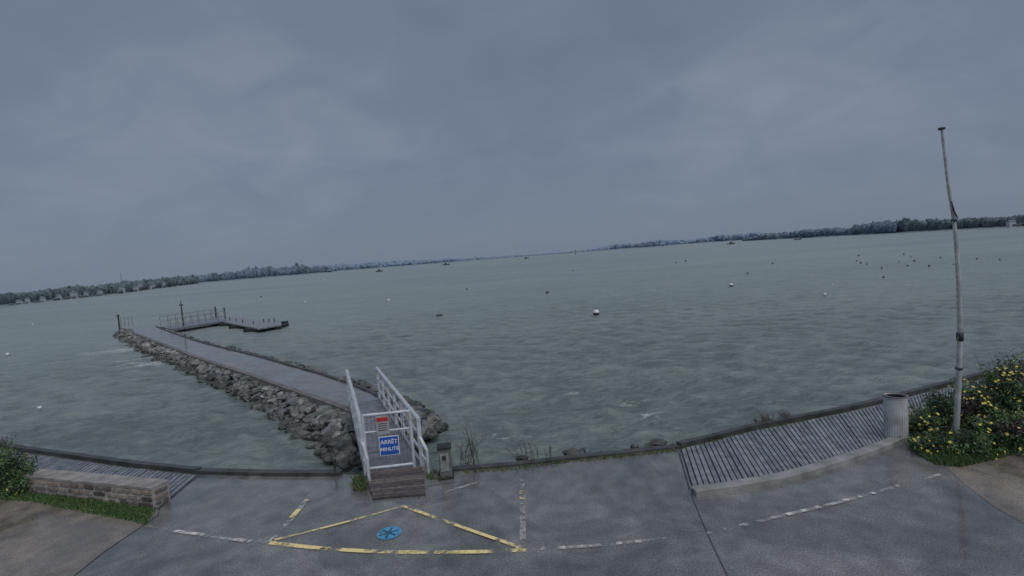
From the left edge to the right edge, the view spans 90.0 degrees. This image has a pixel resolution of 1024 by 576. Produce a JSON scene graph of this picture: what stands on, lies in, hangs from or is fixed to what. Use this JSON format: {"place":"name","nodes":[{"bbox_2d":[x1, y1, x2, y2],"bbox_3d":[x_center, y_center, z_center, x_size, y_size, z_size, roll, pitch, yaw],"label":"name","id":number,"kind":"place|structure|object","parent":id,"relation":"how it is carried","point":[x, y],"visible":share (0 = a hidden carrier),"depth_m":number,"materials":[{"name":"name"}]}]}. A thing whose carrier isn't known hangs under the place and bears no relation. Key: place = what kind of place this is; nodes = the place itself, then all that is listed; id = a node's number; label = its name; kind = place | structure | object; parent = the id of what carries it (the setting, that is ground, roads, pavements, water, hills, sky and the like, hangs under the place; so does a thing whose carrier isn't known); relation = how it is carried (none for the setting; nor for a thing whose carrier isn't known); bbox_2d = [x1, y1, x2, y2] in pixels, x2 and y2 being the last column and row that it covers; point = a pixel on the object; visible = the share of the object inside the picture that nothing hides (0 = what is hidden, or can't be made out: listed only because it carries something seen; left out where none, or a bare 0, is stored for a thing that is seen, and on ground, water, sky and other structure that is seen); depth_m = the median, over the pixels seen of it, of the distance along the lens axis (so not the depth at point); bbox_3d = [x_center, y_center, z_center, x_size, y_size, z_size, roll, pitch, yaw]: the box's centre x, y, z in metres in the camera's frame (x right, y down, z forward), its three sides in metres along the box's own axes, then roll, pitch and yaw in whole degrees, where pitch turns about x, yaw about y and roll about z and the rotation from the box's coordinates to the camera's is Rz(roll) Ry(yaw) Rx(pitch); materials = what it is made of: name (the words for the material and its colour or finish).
{"place":"outdoors","nodes":[
{"label":"outdoors","id":0,"kind":"place"},
{"bbox_2d":[63,295,76,298],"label":"house","id":1,"kind":"structure","parent":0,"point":[71,296],"depth_m":293.30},
{"bbox_2d":[0,497,143,575],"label":"sandy path","id":2,"kind":"structure","parent":0,"point":[38,539],"depth_m":8.97,"materials":[{"name":"beige sand"}]},
{"bbox_2d":[0,226,1023,474],"bbox_3d":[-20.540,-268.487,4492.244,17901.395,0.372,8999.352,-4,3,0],"label":"water","id":3,"kind":"structure","parent":0,"point":[498,354],"depth_m":28.57,"materials":[{"name":"grey liquid"}]},
{"bbox_2d":[0,274,199,305],"bbox_3d":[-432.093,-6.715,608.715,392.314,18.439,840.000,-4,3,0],"label":"distant tree line","id":4,"kind":"object","parent":3,"relation":"on","point":[49,294],"visible":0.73,"depth_m":329.16,"materials":[{"name":"green plant"}]},
{"bbox_2d":[159,307,288,331],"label":"floating pontoon","id":5,"kind":"object","parent":3,"relation":"on","point":[256,325],"visible":0.96,"depth_m":50.58,"materials":[{"name":"grey wood"}]},
{"bbox_2d":[112,328,357,471],"bbox_3d":[-22.122,4.393,32.820,2.014,1.045,54.160,-8,5,-43],"label":"jetty rock armour","id":6,"kind":"object","parent":3,"relation":"in","point":[333,433],"visible":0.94,"depth_m":17.98,"materials":[{"name":"grey stone"}]},
{"bbox_2d":[116,315,120,330],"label":"navigation beacon","id":7,"kind":"object","parent":6,"relation":"on","point":[118,316],"visible":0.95,"depth_m":54.28,"materials":[{"name":"black metal"}]},
{"bbox_2d":[172,263,332,282],"bbox_3d":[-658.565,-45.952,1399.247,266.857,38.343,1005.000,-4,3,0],"label":"distant tree line","id":8,"kind":"object","parent":3,"relation":"on","point":[264,272],"visible":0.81,"depth_m":1245.92,"materials":[{"name":"green plant"}]},
{"bbox_2d":[122,326,393,414],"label":"jetty","id":9,"kind":"object","parent":3,"relation":"in","point":[317,388],"visible":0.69,"depth_m":23.28,"materials":[{"name":"concrete"}]},
{"bbox_2d":[120,317,132,326],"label":"jetty end railing","id":10,"kind":"object","parent":9,"relation":"on","point":[124,321],"visible":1,"depth_m":55.25,"materials":[{"name":"metal"}]},
{"bbox_2d":[179,301,184,330],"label":"jetty light post","id":11,"kind":"object","parent":9,"relation":"on","point":[181,305],"visible":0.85,"depth_m":50.65,"materials":[{"name":"black metal"}]},
{"bbox_2d":[349,399,448,466],"bbox_3d":[-3.288,4.041,15.309,2.675,0.708,5.500,-5,4,-13],"label":"rock pile","id":12,"kind":"object","parent":3,"relation":"in","point":[432,426],"visible":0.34,"depth_m":14.88,"materials":[{"name":"grey stone"}]},
{"bbox_2d":[161,327,666,460],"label":"shore rocks","id":13,"kind":"object","parent":3,"relation":"in","point":[569,451],"visible":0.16,"depth_m":19.45,"materials":[{"name":"grey stone"}]},
{"bbox_2d":[313,252,569,271],"bbox_3d":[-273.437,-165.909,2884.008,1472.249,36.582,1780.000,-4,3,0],"label":"distant tree line","id":14,"kind":"object","parent":3,"relation":"on","point":[345,267],"visible":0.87,"depth_m":2421.56,"materials":[{"name":"green plant"}]},
{"bbox_2d":[593,308,599,314],"bbox_3d":[6.346,1.825,38.627,0.519,0.563,0.519,-4,3,0],"label":"mooring buoy","id":15,"kind":"object","parent":3,"relation":"on","point":[596,312],"visible":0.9,"depth_m":38.46,"materials":[{"name":"white plastic"}]},
{"bbox_2d":[637,241,663,247],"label":"distant tree line","id":16,"kind":"object","parent":3,"relation":"in","point":[649,244],"visible":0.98,"depth_m":1928.24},
{"bbox_2d":[570,232,771,252],"bbox_3d":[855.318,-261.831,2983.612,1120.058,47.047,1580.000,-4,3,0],"label":"distant tree line","id":17,"kind":"object","parent":3,"relation":"on","point":[722,238],"visible":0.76,"depth_m":2729.11,"materials":[{"name":"green plant"}]},
{"bbox_2d":[741,220,896,240],"bbox_3d":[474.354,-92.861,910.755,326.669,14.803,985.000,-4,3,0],"label":"distant tree line","id":18,"kind":"object","parent":3,"relation":"in","point":[873,227],"visible":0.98,"depth_m":585.75,"materials":[{"name":"green plant"}]},
{"bbox_2d":[884,215,1023,232],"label":"distant tree line","id":19,"kind":"object","parent":3,"relation":"on","point":[904,224],"visible":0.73,"depth_m":368.78,"materials":[{"name":"green plant"}]},
{"bbox_2d":[1006,221,1015,226],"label":"walls","id":20,"kind":"structure","parent":19,"relation":"in","point":[1009,223],"depth_m":286.44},
{"bbox_2d":[1012,222,1023,226],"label":"house","id":21,"kind":"structure","parent":3,"relation":"in","point":[1019,224],"depth_m":284.18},
{"bbox_2d":[0,0,1023,293],"label":"sky","id":22,"kind":"structure","parent":0,"point":[140,140],"materials":[{"name":"grey"}]},
{"bbox_2d":[6,367,1023,575],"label":"promenade ground","id":23,"kind":"structure","parent":0,"point":[916,521],"depth_m":8.07,"materials":[{"name":"concrete"}]},
{"bbox_2d":[0,434,40,496],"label":"flowering bush","id":24,"kind":"object","parent":23,"relation":"on","point":[7,466],"visible":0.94,"depth_m":11.02,"materials":[{"name":"green plant"}]},
{"bbox_2d":[0,489,155,523],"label":"grass strip","id":25,"kind":"object","parent":23,"relation":"on","point":[135,513],"depth_m":10.05,"materials":[{"name":"green plant"}]},
{"bbox_2d":[0,468,169,507],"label":"stone wall","id":26,"kind":"structure","parent":23,"relation":"on","point":[147,492],"depth_m":10.35,"materials":[{"name":"grey stone"}]},
{"bbox_2d":[0,450,196,508],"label":"wooden boardwalk","id":27,"kind":"structure","parent":23,"relation":"on","point":[177,482],"depth_m":11.99,"materials":[{"name":"grey wood"}]},
{"bbox_2d":[332,459,336,471],"bbox_3d":[-3.736,3.769,10.800,0.160,0.350,0.160,-4,3,0],"label":"mooring post","id":28,"kind":"object","parent":23,"relation":"on","point":[334,464],"visible":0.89,"depth_m":10.78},
{"bbox_2d":[345,367,429,499],"bbox_3d":[-3.428,3.158,12.868,1.240,1.348,7.630,-6,4,-23],"label":"gangway","id":29,"kind":"object","parent":23,"relation":"on","point":[392,461],"visible":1,"depth_m":10.62,"materials":[{"name":"metal"}]},
{"bbox_2d":[376,526,401,539],"bbox_3d":[-1.984,3.950,8.268,0.400,0.008,0.400,-4,3,0],"label":"blue round marking","id":30,"kind":"object","parent":23,"relation":"on","point":[391,532],"visible":1,"depth_m":8.27,"materials":[{"name":"blue paint"}]},
{"bbox_2d":[268,479,525,553],"bbox_3d":[-1.849,3.907,8.799,4.210,0.008,2.696,-4,3,0],"label":"parking bay marking","id":31,"kind":"object","parent":23,"relation":"on","point":[294,513],"visible":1,"depth_m":8.00,"materials":[{"name":"yellow paint"}]},
{"bbox_2d":[74,482,727,575],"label":"pavement joint","id":32,"kind":"object","parent":23,"relation":"on","point":[451,482],"visible":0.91,"depth_m":8.10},
{"bbox_2d":[437,442,453,480],"bbox_3d":[-1.337,3.468,10.265,0.300,0.650,0.300,-5,4,-7],"label":"service pedestal","id":33,"kind":"object","parent":23,"relation":"on","point":[444,454],"visible":0.99,"depth_m":10.15,"materials":[{"name":"grey metal"}]},
{"bbox_2d":[442,417,484,465],"bbox_3d":[-1.037,3.207,10.721,0.985,1.114,0.865,-4,3,0],"label":"dry shrub","id":34,"kind":"object","parent":23,"relation":"on","point":[471,451],"visible":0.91,"depth_m":10.73,"materials":[{"name":"brown plant"}]},
{"bbox_2d":[1,361,1023,476],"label":"sea wall kerb","id":35,"kind":"structure","parent":23,"relation":"on","point":[689,442],"depth_m":11.49,"materials":[{"name":"grey concrete"}]},
{"bbox_2d":[505,438,551,460],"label":"dry weeds","id":36,"kind":"object","parent":23,"relation":"on","point":[529,452],"visible":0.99,"depth_m":10.75,"materials":[{"name":"brown plant"}]},
{"bbox_2d":[173,473,941,548],"bbox_3d":[0.411,3.771,8.236,13.967,0.004,1.562,-4,3,1],"label":"road line marking","id":37,"kind":"object","parent":23,"relation":"on","point":[582,546],"visible":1,"depth_m":8.12,"materials":[{"name":"white paint"}]},
{"bbox_2d":[349,419,810,491],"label":"grass tufts","id":38,"kind":"object","parent":23,"relation":"on","point":[360,483],"visible":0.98,"depth_m":10.47,"materials":[{"name":"green plant"}]},
{"bbox_2d":[600,439,676,450],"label":"dry weeds","id":39,"kind":"object","parent":23,"relation":"on","point":[646,445],"visible":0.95,"depth_m":10.96,"materials":[{"name":"brown plant"}]},
{"bbox_2d":[679,453,689,488],"bbox_3d":[3.280,3.464,9.765,0.030,0.001,1.641,-4,4,12],"label":"drain joint","id":40,"kind":"object","parent":23,"relation":"on","point":[684,471],"visible":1,"depth_m":9.64,"materials":[{"name":"grey concrete"}]},
{"bbox_2d":[752,409,789,423],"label":"dry weeds","id":41,"kind":"object","parent":23,"relation":"on","point":[762,418],"visible":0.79,"depth_m":11.83,"materials":[{"name":"brown plant"}]},
{"bbox_2d":[691,436,905,496],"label":"concrete kerb","id":42,"kind":"structure","parent":23,"relation":"on","point":[837,461],"depth_m":9.12,"materials":[{"name":"grey concrete"}]},
{"bbox_2d":[681,370,1023,485],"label":"wooden boardwalk","id":43,"kind":"structure","parent":23,"relation":"on","point":[771,450],"depth_m":10.46,"materials":[{"name":"grey wood"}]},
{"bbox_2d":[882,392,908,441],"bbox_3d":[7.818,2.624,10.425,0.432,0.917,0.432,-4,3,0],"label":"litter bin","id":44,"kind":"object","parent":23,"relation":"on","point":[896,419],"visible":0.88,"depth_m":10.28,"materials":[{"name":"grey metal"}]},
{"bbox_2d":[908,404,975,429],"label":"stone wall","id":45,"kind":"structure","parent":23,"relation":"on","point":[923,407],"depth_m":11.00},
{"bbox_2d":[938,127,963,436],"bbox_3d":[8.432,0.006,9.801,0.370,6.110,0.135,-4,3,0],"label":"flagpole","id":46,"kind":"object","parent":23,"relation":"on","point":[958,380],"visible":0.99,"depth_m":9.81,"materials":[{"name":"white metal"}]},
{"bbox_2d":[898,346,1023,460],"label":"flowering bush","id":47,"kind":"object","parent":23,"relation":"on","point":[999,422],"visible":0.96,"depth_m":10.22,"materials":[{"name":"green plant"}]},
{"bbox_2d":[907,433,1023,467],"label":"grass strip","id":48,"kind":"object","parent":23,"relation":"on","point":[951,459],"depth_m":9.29,"materials":[{"name":"green plant"}]},
{"bbox_2d":[947,452,1023,522],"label":"sandy path","id":49,"kind":"structure","parent":0,"point":[998,483],"depth_m":8.46,"materials":[{"name":"beige sand"}]}
]}

